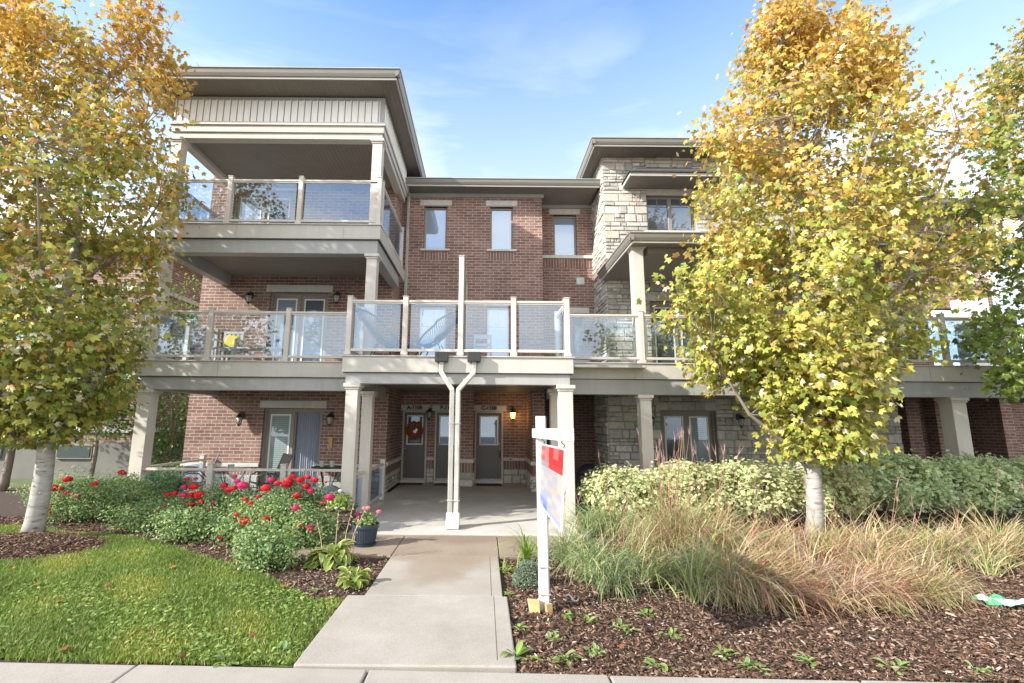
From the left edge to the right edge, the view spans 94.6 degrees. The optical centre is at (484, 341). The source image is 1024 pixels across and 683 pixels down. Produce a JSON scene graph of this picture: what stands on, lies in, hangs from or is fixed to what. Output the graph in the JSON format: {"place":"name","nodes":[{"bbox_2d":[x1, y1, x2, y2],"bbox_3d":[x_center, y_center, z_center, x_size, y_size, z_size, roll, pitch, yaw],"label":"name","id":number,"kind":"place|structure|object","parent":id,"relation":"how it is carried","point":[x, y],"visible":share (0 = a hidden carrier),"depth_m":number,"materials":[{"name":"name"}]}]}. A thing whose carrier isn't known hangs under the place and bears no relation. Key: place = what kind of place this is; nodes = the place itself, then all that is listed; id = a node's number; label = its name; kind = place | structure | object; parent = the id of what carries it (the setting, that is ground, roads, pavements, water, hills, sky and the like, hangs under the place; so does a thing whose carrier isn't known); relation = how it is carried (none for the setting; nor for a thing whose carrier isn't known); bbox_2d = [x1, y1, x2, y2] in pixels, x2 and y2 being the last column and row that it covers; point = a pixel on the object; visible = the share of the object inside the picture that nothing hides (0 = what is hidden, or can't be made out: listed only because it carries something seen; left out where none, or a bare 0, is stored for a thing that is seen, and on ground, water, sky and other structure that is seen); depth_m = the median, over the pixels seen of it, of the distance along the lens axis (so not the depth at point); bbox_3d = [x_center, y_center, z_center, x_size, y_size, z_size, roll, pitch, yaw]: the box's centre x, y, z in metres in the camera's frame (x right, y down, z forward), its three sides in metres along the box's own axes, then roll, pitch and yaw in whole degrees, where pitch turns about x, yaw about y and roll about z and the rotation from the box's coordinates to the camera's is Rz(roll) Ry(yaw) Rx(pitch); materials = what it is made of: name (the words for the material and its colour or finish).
{"place":"outdoors","nodes":[
{"label":"outdoors","id":0,"kind":"place"},
{"bbox_2d":[0,236,202,478],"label":"neighbour building","id":1,"kind":"structure","parent":0,"point":[113,454],"depth_m":14.69,"materials":[{"name":"beige concrete"}]},
{"bbox_2d":[55,444,93,458],"bbox_3d":[-12.629,3.382,14.545,1.100,0.450,0.085,0,-10,0],"label":"basement window","id":2,"kind":"structure","parent":1,"relation":"in","point":[76,452],"depth_m":14.50,"materials":[{"name":"grey"}]},
{"bbox_2d":[0,523,344,666],"bbox_3d":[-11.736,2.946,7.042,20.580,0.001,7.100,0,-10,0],"label":"lawn","id":3,"kind":"structure","parent":0,"point":[279,665],"depth_m":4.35,"materials":[{"name":"green plant"}]},
{"bbox_2d":[0,535,103,559],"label":"mulch mound","id":4,"kind":"object","parent":3,"relation":"on","point":[12,549],"visible":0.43,"depth_m":6.42,"materials":[{"name":"wood"}]},
{"bbox_2d":[0,531,111,561],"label":"mulch chips","id":5,"kind":"object","parent":4,"relation":"on","point":[89,540],"visible":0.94,"depth_m":6.58,"materials":[{"name":"brown wood"}]},
{"bbox_2d":[0,0,207,532],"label":"maple tree","id":6,"kind":"object","parent":3,"relation":"on","point":[53,418],"visible":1,"depth_m":7.62,"materials":[{"name":"yellow plant"}]},
{"bbox_2d":[0,580,335,663],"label":"lawn clover","id":7,"kind":"object","parent":3,"relation":"on","point":[187,626],"visible":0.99,"depth_m":4.37,"materials":[{"name":"green plant"}]},
{"bbox_2d":[211,651,238,667],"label":"weed","id":8,"kind":"object","parent":3,"relation":"on","point":[220,655],"visible":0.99,"depth_m":3.57,"materials":[{"name":"green plant"}]},
{"bbox_2d":[294,595,516,672],"bbox_3d":[-0.591,2.577,4.202,1.662,0.104,1.425,0,-10,0],"label":"walkway front","id":9,"kind":"object","parent":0,"point":[368,633],"visible":0.76,"depth_m":3.98,"materials":[{"name":"concrete"}]},
{"bbox_2d":[9,479,839,494],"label":"ground","id":10,"kind":"structure","parent":0,"point":[16,482],"depth_m":13.59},
{"bbox_2d":[117,267,201,467],"bbox_3d":[-8.961,0.899,13.320,3.543,6.216,2.754,0,-10,0],"label":"tree","id":11,"kind":"object","parent":10,"relation":"on","point":[170,433],"visible":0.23,"depth_m":13.05,"materials":[{"name":"green plant"}]},
{"bbox_2d":[154,491,388,514],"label":"patio slab","id":12,"kind":"structure","parent":10,"relation":"on","point":[375,501],"depth_m":11.16,"materials":[{"name":"concrete"}]},
{"bbox_2d":[177,453,219,494],"bbox_3d":[-6.214,2.970,10.276,0.714,1.027,0.648,6,-11,-28],"label":"sling chair","id":13,"kind":"object","parent":12,"relation":"on","point":[199,483],"visible":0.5,"depth_m":10.07,"materials":[{"name":"grey fabric"}]},
{"bbox_2d":[248,453,292,501],"bbox_3d":[-4.665,2.986,10.290,0.715,1.027,0.647,9,-13,-41],"label":"sling chair","id":14,"kind":"object","parent":12,"relation":"on","point":[286,458],"visible":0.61,"depth_m":10.42,"materials":[{"name":"grey fabric"}]},
{"bbox_2d":[311,465,341,490],"bbox_3d":[-3.619,3.237,10.807,0.720,0.725,0.720,0,-10,0],"label":"round table","id":15,"kind":"object","parent":12,"relation":"on","point":[327,467],"visible":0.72,"depth_m":10.72,"materials":[{"name":"black metal"}]},
{"bbox_2d":[337,483,591,538],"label":"porch slab","id":16,"kind":"structure","parent":10,"relation":"on","point":[422,510],"depth_m":9.36,"materials":[{"name":"concrete"}]},
{"bbox_2d":[318,505,357,532],"bbox_3d":[-2.371,2.875,7.646,0.540,0.370,0.400,0,-10,0],"label":"box planter","id":17,"kind":"object","parent":16,"relation":"on","point":[344,525],"visible":0.56,"depth_m":7.50,"materials":[{"name":"brown wood"}]},
{"bbox_2d":[322,489,354,509],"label":"geranium","id":18,"kind":"object","parent":17,"relation":"in","point":[338,500],"visible":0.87,"depth_m":7.61,"materials":[{"name":"green plant"}]},
{"bbox_2d":[0,488,1023,682],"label":"mulch bed","id":19,"kind":"object","parent":10,"relation":"on","point":[13,508],"depth_m":4.55,"materials":[{"name":"brown wood"}]},
{"bbox_2d":[0,263,87,491],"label":"tree","id":20,"kind":"object","parent":19,"relation":"on","point":[6,473],"visible":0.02,"depth_m":11.97,"materials":[{"name":"green plant"}]},
{"bbox_2d":[6,465,159,523],"bbox_3d":[-7.213,2.760,8.709,2.441,1.047,1.754,0,-10,0],"label":"rose bush","id":21,"kind":"object","parent":19,"relation":"on","point":[63,505],"visible":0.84,"depth_m":8.35,"materials":[{"name":"green plant"}]},
{"bbox_2d":[74,283,160,490],"bbox_3d":[-10.072,1.114,12.614,2.634,5.536,1.857,-2,-10,14],"label":"tree","id":22,"kind":"object","parent":19,"relation":"on","point":[123,415],"visible":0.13,"depth_m":12.37,"materials":[{"name":"green plant"}]},
{"bbox_2d":[80,469,173,516],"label":"rose bush","id":23,"kind":"object","parent":19,"relation":"on","point":[135,487],"visible":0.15,"depth_m":9.03,"materials":[{"name":"green plant"}]},
{"bbox_2d":[95,488,196,533],"bbox_3d":[-5.548,2.858,8.069,1.853,0.670,1.354,0,-10,0],"label":"rose bush","id":24,"kind":"object","parent":19,"relation":"on","point":[139,509],"visible":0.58,"depth_m":7.77,"materials":[{"name":"green plant"}]},
{"bbox_2d":[127,460,191,502],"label":"rose bush","id":25,"kind":"object","parent":19,"relation":"on","point":[169,481],"visible":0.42,"depth_m":10.03,"materials":[{"name":"green plant"}]},
{"bbox_2d":[128,495,226,545],"bbox_3d":[-4.610,2.725,7.251,1.185,0.673,1.202,-7,-12,37],"label":"rose bush","id":26,"kind":"object","parent":19,"relation":"on","point":[188,523],"visible":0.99,"depth_m":7.12,"materials":[{"name":"green plant"}]},
{"bbox_2d":[0,515,389,618],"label":"mulch chips","id":27,"kind":"object","parent":19,"relation":"on","point":[79,526],"visible":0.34,"depth_m":6.51,"materials":[{"name":"brown wood"}]},
{"bbox_2d":[151,474,267,532],"bbox_3d":[-4.410,2.690,7.941,2.034,0.972,1.511,0,-10,0],"label":"rose bush","id":28,"kind":"object","parent":19,"relation":"on","point":[207,498],"visible":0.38,"depth_m":7.65,"materials":[{"name":"green plant"}]},
{"bbox_2d":[199,480,320,550],"bbox_3d":[-3.247,2.567,7.147,1.735,0.971,1.515,0,-10,0],"label":"rose bush","id":29,"kind":"object","parent":19,"relation":"on","point":[246,515],"visible":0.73,"depth_m":6.86,"materials":[{"name":"green plant"}]},
{"bbox_2d":[217,513,313,576],"bbox_3d":[-2.705,2.526,5.985,1.118,0.682,0.938,0,-10,0],"label":"shrub","id":30,"kind":"object","parent":19,"relation":"on","point":[267,552],"visible":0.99,"depth_m":5.81,"materials":[{"name":"green plant"}]},
{"bbox_2d":[242,469,335,528],"bbox_3d":[-3.376,2.600,7.540,1.445,1.040,2.198,-4,-10,23],"label":"rose bush","id":31,"kind":"object","parent":19,"relation":"on","point":[288,482],"visible":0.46,"depth_m":7.79,"materials":[{"name":"green plant"}]},
{"bbox_2d":[270,481,350,549],"bbox_3d":[-2.627,2.535,6.976,1.114,0.990,1.112,7,-11,-33],"label":"rose bush","id":32,"kind":"object","parent":19,"relation":"on","point":[310,529],"visible":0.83,"depth_m":6.80,"materials":[{"name":"green plant"}]},
{"bbox_2d":[302,539,358,571],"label":"hosta","id":33,"kind":"object","parent":19,"relation":"on","point":[327,557],"visible":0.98,"depth_m":5.99,"materials":[{"name":"green plant"}]},
{"bbox_2d":[316,504,365,559],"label":"flower stalks","id":34,"kind":"object","parent":33,"relation":"in","point":[346,531],"visible":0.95,"depth_m":6.18,"materials":[{"name":"beige"}]},
{"bbox_2d":[335,566,373,589],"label":"hosta","id":35,"kind":"object","parent":19,"relation":"on","point":[353,581],"visible":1,"depth_m":5.29,"materials":[{"name":"green plant"}]},
{"bbox_2d":[500,640,542,661],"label":"weed","id":36,"kind":"object","parent":19,"relation":"on","point":[520,649],"visible":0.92,"depth_m":3.71,"materials":[{"name":"green plant"}]},
{"bbox_2d":[511,559,538,589],"bbox_3d":[0.501,2.637,5.379,0.396,0.299,0.361,0,-10,0],"label":"sedum mound","id":37,"kind":"object","parent":19,"relation":"on","point":[522,569],"visible":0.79,"depth_m":5.30,"materials":[{"name":"green plant"}]},
{"bbox_2d":[498,523,554,565],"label":"daylily","id":38,"kind":"object","parent":19,"relation":"on","point":[526,552],"visible":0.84,"depth_m":6.21,"materials":[{"name":"green plant"}]},
{"bbox_2d":[527,598,540,613],"bbox_3d":[0.485,2.574,4.598,0.124,0.139,0.060,-2,-10,14],"label":"wood wedge","id":39,"kind":"object","parent":19,"relation":"on","point":[534,605],"visible":0.94,"depth_m":4.57,"materials":[{"name":"yellow wood"}]},
{"bbox_2d":[532,416,573,610],"bbox_3d":[0.582,1.601,4.105,0.165,1.896,1.574,0,-10,0],"label":"sign post","id":40,"kind":"object","parent":19,"relation":"on","point":[541,431],"visible":0.75,"depth_m":4.70,"materials":[{"name":"white paint"}]},
{"bbox_2d":[539,439,566,532],"bbox_3d":[0.600,1.204,4.197,0.069,0.692,1.179,1,-10,-1],"label":"hanging sign","id":41,"kind":"object","parent":40,"relation":"hanging from","point":[552,477],"visible":0.99,"depth_m":4.02,"materials":[{"name":"white paint"}]},
{"bbox_2d":[514,485,615,568],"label":"ornamental grass","id":42,"kind":"object","parent":19,"relation":"on","point":[568,544],"depth_m":6.41,"materials":[{"name":"green plant"}]},
{"bbox_2d":[552,650,582,664],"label":"weed","id":43,"kind":"object","parent":19,"relation":"on","point":[557,659],"visible":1,"depth_m":3.67,"materials":[{"name":"green plant"}]},
{"bbox_2d":[576,464,602,502],"bbox_3d":[2.446,3.237,10.816,0.600,0.850,0.600,0,-10,0],"label":"grill","id":44,"kind":"object","parent":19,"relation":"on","point":[583,470],"visible":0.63,"depth_m":10.68,"materials":[{"name":"black metal"}]},
{"bbox_2d":[584,642,606,657],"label":"weed","id":45,"kind":"object","parent":19,"relation":"on","point":[595,649],"visible":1,"depth_m":3.80,"materials":[{"name":"green plant"}]},
{"bbox_2d":[535,487,672,612],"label":"ornamental grass","id":46,"kind":"object","parent":19,"relation":"on","point":[596,567],"depth_m":5.48,"materials":[{"name":"green plant"}]},
{"bbox_2d":[548,453,684,540],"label":"ornamental grass","id":47,"kind":"object","parent":19,"relation":"on","point":[603,521],"depth_m":7.73,"materials":[{"name":"plant"}]},
{"bbox_2d":[577,461,665,522],"bbox_3d":[2.425,2.739,8.463,1.617,1.137,1.540,10,-13,-43],"label":"variegated dogwood","id":48,"kind":"object","parent":19,"relation":"on","point":[634,480],"visible":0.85,"depth_m":8.14,"materials":[{"name":"green plant"}]},
{"bbox_2d":[642,656,677,671],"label":"weed","id":49,"kind":"object","parent":19,"relation":"on","point":[652,661],"visible":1,"depth_m":3.57,"materials":[{"name":"green plant"}]},
{"bbox_2d":[638,453,747,521],"bbox_3d":[3.624,2.670,8.526,1.972,1.316,1.582,-3,-10,17],"label":"variegated dogwood","id":50,"kind":"object","parent":19,"relation":"on","point":[706,476],"visible":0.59,"depth_m":8.17,"materials":[{"name":"green plant"}]},
{"bbox_2d":[594,427,817,571],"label":"ornamental grass","id":51,"kind":"object","parent":19,"relation":"on","point":[659,523],"depth_m":6.44,"materials":[{"name":"plant"}]},
{"bbox_2d":[611,442,810,571],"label":"ornamental grass","id":52,"kind":"object","parent":19,"relation":"on","point":[726,525],"depth_m":6.41,"materials":[{"name":"beige plant"}]},
{"bbox_2d":[614,506,826,619],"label":"ornamental grass","id":53,"kind":"object","parent":19,"relation":"on","point":[657,574],"depth_m":5.07,"materials":[{"name":"green plant"}]},
{"bbox_2d":[698,455,804,527],"bbox_3d":[4.780,2.716,8.554,1.934,1.253,1.565,0,-10,0],"label":"variegated dogwood","id":54,"kind":"object","parent":19,"relation":"on","point":[747,473],"visible":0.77,"depth_m":8.21,"materials":[{"name":"green plant"}]},
{"bbox_2d":[737,657,771,675],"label":"weed","id":55,"kind":"object","parent":19,"relation":"on","point":[748,663],"visible":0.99,"depth_m":3.59,"materials":[{"name":"green plant"}]},
{"bbox_2d":[502,529,1023,682],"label":"mulch chips","id":56,"kind":"object","parent":19,"relation":"on","point":[916,672],"visible":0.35,"depth_m":4.07,"materials":[{"name":"brown wood"}]},
{"bbox_2d":[666,488,907,631],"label":"ornamental grass","id":57,"kind":"object","parent":19,"relation":"on","point":[798,593],"depth_m":4.79,"materials":[{"name":"beige plant"}]},
{"bbox_2d":[706,469,874,570],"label":"ornamental grass","id":58,"kind":"object","parent":19,"relation":"on","point":[792,536],"depth_m":6.24,"materials":[{"name":"beige plant"}]},
{"bbox_2d":[792,650,816,668],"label":"weed","id":59,"kind":"object","parent":19,"relation":"on","point":[812,664],"visible":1,"depth_m":3.67,"materials":[{"name":"green plant"}]},
{"bbox_2d":[763,460,879,527],"bbox_3d":[6.138,2.760,8.682,1.961,1.232,1.684,0,-10,0],"label":"variegated dogwood","id":60,"kind":"object","parent":19,"relation":"on","point":[853,498],"visible":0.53,"depth_m":8.26,"materials":[{"name":"green plant"}]},
{"bbox_2d":[636,0,1022,541],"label":"maple tree","id":61,"kind":"object","parent":19,"relation":"on","point":[805,379],"visible":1,"depth_m":7.78,"materials":[{"name":"yellow plant"}]},
{"bbox_2d":[751,480,949,580],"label":"ornamental grass","id":62,"kind":"object","parent":19,"relation":"on","point":[874,553],"depth_m":5.95,"materials":[{"name":"beige plant"}]},
{"bbox_2d":[742,497,963,626],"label":"ornamental grass","id":63,"kind":"object","parent":19,"relation":"on","point":[893,596],"depth_m":4.81,"materials":[{"name":"beige plant"}]},
{"bbox_2d":[871,657,912,676],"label":"weed","id":64,"kind":"object","parent":19,"relation":"on","point":[900,663],"visible":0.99,"depth_m":3.60,"materials":[{"name":"green plant"}]},
{"bbox_2d":[790,477,1010,575],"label":"ornamental grass","id":65,"kind":"object","parent":19,"relation":"on","point":[868,536],"depth_m":6.24,"materials":[{"name":"beige plant"}]},
{"bbox_2d":[841,449,966,522],"bbox_3d":[8.021,2.779,9.155,2.109,1.384,1.679,0,-10,0],"label":"variegated dogwood","id":66,"kind":"object","parent":19,"relation":"on","point":[921,485],"visible":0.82,"depth_m":8.82,"materials":[{"name":"green plant"}]},
{"bbox_2d":[813,500,1021,618],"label":"ornamental grass","id":67,"kind":"object","parent":19,"relation":"on","point":[946,585],"depth_m":5.01,"materials":[{"name":"beige plant"}]},
{"bbox_2d":[872,497,1022,580],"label":"ornamental grass","id":68,"kind":"object","parent":19,"relation":"on","point":[987,568],"depth_m":6.09,"materials":[{"name":"beige plant"}]},
{"bbox_2d":[880,467,1023,572],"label":"ornamental grass","id":69,"kind":"object","parent":19,"relation":"on","point":[1005,539],"depth_m":6.35,"materials":[{"name":"beige plant"}]},
{"bbox_2d":[927,17,1023,403],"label":"maple tree","id":70,"kind":"object","parent":19,"relation":"on","point":[1001,134],"visible":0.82,"depth_m":9.32,"materials":[{"name":"green plant"}]},
{"bbox_2d":[927,448,1023,521],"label":"variegated dogwood","id":71,"kind":"object","parent":19,"relation":"on","point":[979,478],"visible":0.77,"depth_m":8.89,"materials":[{"name":"green plant"}]},
{"bbox_2d":[944,481,1023,567],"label":"ornamental grass","id":72,"kind":"object","parent":19,"relation":"on","point":[1014,541],"depth_m":6.37,"materials":[{"name":"beige plant"}]},
{"bbox_2d":[969,593,1023,606],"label":"food wrapper","id":73,"kind":"object","parent":19,"relation":"on","point":[1012,602],"visible":0.87,"depth_m":4.84,"materials":[{"name":"plastic"}]},
{"bbox_2d":[995,455,1023,511],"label":"variegated dogwood","id":74,"kind":"object","parent":19,"relation":"on","point":[1019,463],"visible":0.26,"depth_m":9.40,"materials":[{"name":"green plant"}]},
{"bbox_2d":[125,65,1023,528],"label":"townhouse building","id":75,"kind":"structure","parent":10,"relation":"on","point":[327,213],"depth_m":12.15,"materials":[{"name":"red brick"}]},
{"bbox_2d":[211,332,244,359],"bbox_3d":[-5.871,0.161,10.823,0.560,0.860,0.455,0,-10,0],"label":"resin chair","id":76,"kind":"object","parent":75,"relation":"on","point":[234,349],"visible":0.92,"depth_m":10.91,"materials":[{"name":"white paint"}]},
{"bbox_2d":[223,335,239,346],"bbox_3d":[-5.850,0.005,10.923,0.331,0.323,0.148,0,-10,0],"label":"cushion","id":77,"kind":"object","parent":76,"relation":"on","point":[229,341],"visible":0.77,"depth_m":10.89,"materials":[{"name":"yellow fabric"}]},
{"bbox_2d":[225,347,282,360],"bbox_3d":[-5.329,0.389,10.980,1.250,0.470,0.400,0,-10,0],"label":"balcony table","id":78,"kind":"object","parent":75,"relation":"on","point":[277,349],"visible":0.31,"depth_m":10.83,"materials":[{"name":"metal"}]},
{"bbox_2d":[233,188,297,222],"bbox_3d":[-6.098,-3.243,12.995,1.850,2.250,0.230,0,-10,0],"label":"patio door","id":79,"kind":"structure","parent":75,"relation":"in","point":[248,205],"depth_m":13.14,"materials":[{"name":"grey"}]},
{"bbox_2d":[259,401,326,489],"bbox_3d":[-4.893,2.637,12.047,1.704,2.219,0.310,0,-10,0],"label":"patio door","id":80,"kind":"structure","parent":75,"relation":"in","point":[297,432],"depth_m":12.09,"materials":[{"name":"grey"}]},
{"bbox_2d":[266,285,332,360],"bbox_3d":[-4.931,-0.318,12.505,1.760,2.379,0.230,0,-10,0],"label":"patio door","id":81,"kind":"structure","parent":75,"relation":"in","point":[308,338],"depth_m":12.58,"materials":[{"name":"grey"}]},
{"bbox_2d":[356,308,398,354],"bbox_3d":[-2.112,-0.119,9.346,0.910,0.996,0.944,0,-10,0],"label":"string chair","id":82,"kind":"object","parent":75,"relation":"on","point":[379,338],"visible":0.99,"depth_m":9.19,"materials":[{"name":"blue plastic"}]},
{"bbox_2d":[404,421,423,439],"bbox_3d":[-2.066,2.629,13.925,0.587,0.581,0.139,0,-10,0],"label":"wreath","id":83,"kind":"object","parent":75,"relation":"attached to","point":[410,429],"visible":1,"depth_m":13.90,"materials":[{"name":"orange plant"}]},
{"bbox_2d":[400,405,430,482],"bbox_3d":[-2.057,2.998,13.933,0.908,2.242,0.320,0,-10,0],"label":"entry door","id":84,"kind":"structure","parent":75,"relation":"in","point":[413,455],"depth_m":13.88,"materials":[{"name":"beige paint"}]},
{"bbox_2d":[415,299,450,355],"bbox_3d":[-1.474,-0.069,13.486,1.031,2.270,0.222,0,-10,0],"label":"window","id":85,"kind":"structure","parent":75,"relation":"in","point":[428,315],"depth_m":13.59,"materials":[{"name":"white"}]},
{"bbox_2d":[420,200,451,250],"bbox_3d":[-1.441,-3.423,14.031,0.937,1.593,0.260,0,-10,0],"label":"window","id":86,"kind":"structure","parent":75,"relation":"in","point":[435,229],"depth_m":14.06,"materials":[{"name":"grey"}]},
{"bbox_2d":[418,310,457,355],"bbox_3d":[-0.867,-0.102,9.376,0.882,0.993,0.954,0,-10,0],"label":"string chair","id":87,"kind":"object","parent":75,"relation":"on","point":[440,337],"visible":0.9,"depth_m":9.21,"materials":[{"name":"blue plastic"}]},
{"bbox_2d":[432,405,454,482],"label":"entry door","id":88,"kind":"structure","parent":75,"relation":"in","point":[441,444],"depth_m":13.91,"materials":[{"name":"beige paint"}]},
{"bbox_2d":[473,335,491,355],"bbox_3d":[-0.036,0.192,10.413,0.400,0.760,0.400,0,-10,0],"label":"folding chair","id":89,"kind":"object","parent":75,"relation":"on","point":[482,337],"visible":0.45,"depth_m":10.62,"materials":[{"name":"white paint"}]},
{"bbox_2d":[474,405,505,483],"bbox_3d":[0.133,3.016,13.933,1.018,2.242,0.320,0,-10,0],"label":"entry door","id":90,"kind":"structure","parent":75,"relation":"in","point":[488,449],"depth_m":13.91,"materials":[{"name":"beige paint"}]},
{"bbox_2d":[483,300,510,355],"bbox_3d":[0.394,-0.053,13.486,0.895,2.270,0.222,0,-10,0],"label":"window","id":91,"kind":"structure","parent":75,"relation":"in","point":[497,318],"depth_m":13.56,"materials":[{"name":"white"}]},
{"bbox_2d":[486,200,516,251],"bbox_3d":[0.513,-3.407,14.031,0.938,1.593,0.260,0,-10,0],"label":"window","id":92,"kind":"structure","parent":75,"relation":"in","point":[501,219],"depth_m":14.06,"materials":[{"name":"grey"}]},
{"bbox_2d":[549,209,579,254],"bbox_3d":[2.510,-3.384,14.760,0.972,1.527,0.222,0,-10,0],"label":"window","id":93,"kind":"structure","parent":75,"relation":"in","point":[564,227],"depth_m":14.77,"materials":[{"name":"grey"}]},
{"bbox_2d":[570,308,589,361],"bbox_3d":[2.822,-0.190,14.203,0.674,1.660,0.260,0,-10,0],"label":"window","id":94,"kind":"structure","parent":75,"relation":"in","point":[577,324],"depth_m":14.24,"materials":[{"name":"grey"}]},
{"bbox_2d":[645,197,700,231],"bbox_3d":[5.257,-3.567,13.340,1.553,1.114,0.230,0,-10,0],"label":"window","id":95,"kind":"structure","parent":75,"relation":"in","point":[675,218],"depth_m":13.41,"materials":[{"name":"grey"}]},
{"bbox_2d":[646,294,706,362],"bbox_3d":[5.276,-0.143,12.794,1.749,2.300,0.230,0,-10,0],"label":"patio door","id":96,"kind":"structure","parent":75,"relation":"in","point":[658,340],"depth_m":12.84,"materials":[{"name":"grey"}]},
{"bbox_2d":[656,403,719,491],"bbox_3d":[5.327,2.748,12.307,1.656,2.258,0.230,0,-10,0],"label":"patio door","id":97,"kind":"structure","parent":75,"relation":"in","point":[701,423],"depth_m":12.41,"materials":[{"name":"grey"}]},
{"bbox_2d":[763,416,795,482],"bbox_3d":[7.907,2.890,12.262,1.246,2.107,0.060,0,-10,0],"label":"utility door","id":98,"kind":"structure","parent":75,"relation":"in","point":[772,454],"depth_m":12.22,"materials":[{"name":"beige paint"}]},
{"bbox_2d":[288,534,574,559],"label":"cross path","id":99,"kind":"structure","parent":0,"point":[386,546],"depth_m":6.85,"materials":[{"name":"grey concrete"}]},
{"bbox_2d":[352,521,379,546],"bbox_3d":[-1.747,2.829,6.933,0.400,0.295,0.400,0,-10,0],"label":"planter pot","id":100,"kind":"object","parent":99,"relation":"on","point":[365,536],"visible":0.88,"depth_m":6.80,"materials":[{"name":"blue plastic"}]},
{"bbox_2d":[352,506,381,527],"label":"geranium","id":101,"kind":"object","parent":100,"relation":"in","point":[364,521],"visible":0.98,"depth_m":6.93,"materials":[{"name":"green plant"}]},
{"bbox_2d":[365,556,502,596],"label":"walkway","id":102,"kind":"structure","parent":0,"point":[433,575],"depth_m":5.50,"materials":[{"name":"concrete"}]},
{"bbox_2d":[0,662,959,682],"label":"pavement","id":103,"kind":"structure","parent":0,"point":[46,673],"depth_m":3.36,"materials":[{"name":"concrete"}]},
{"bbox_2d":[0,0,1023,364],"label":"sky","id":104,"kind":"structure","parent":0,"point":[495,88],"materials":[{"name":"blue"}]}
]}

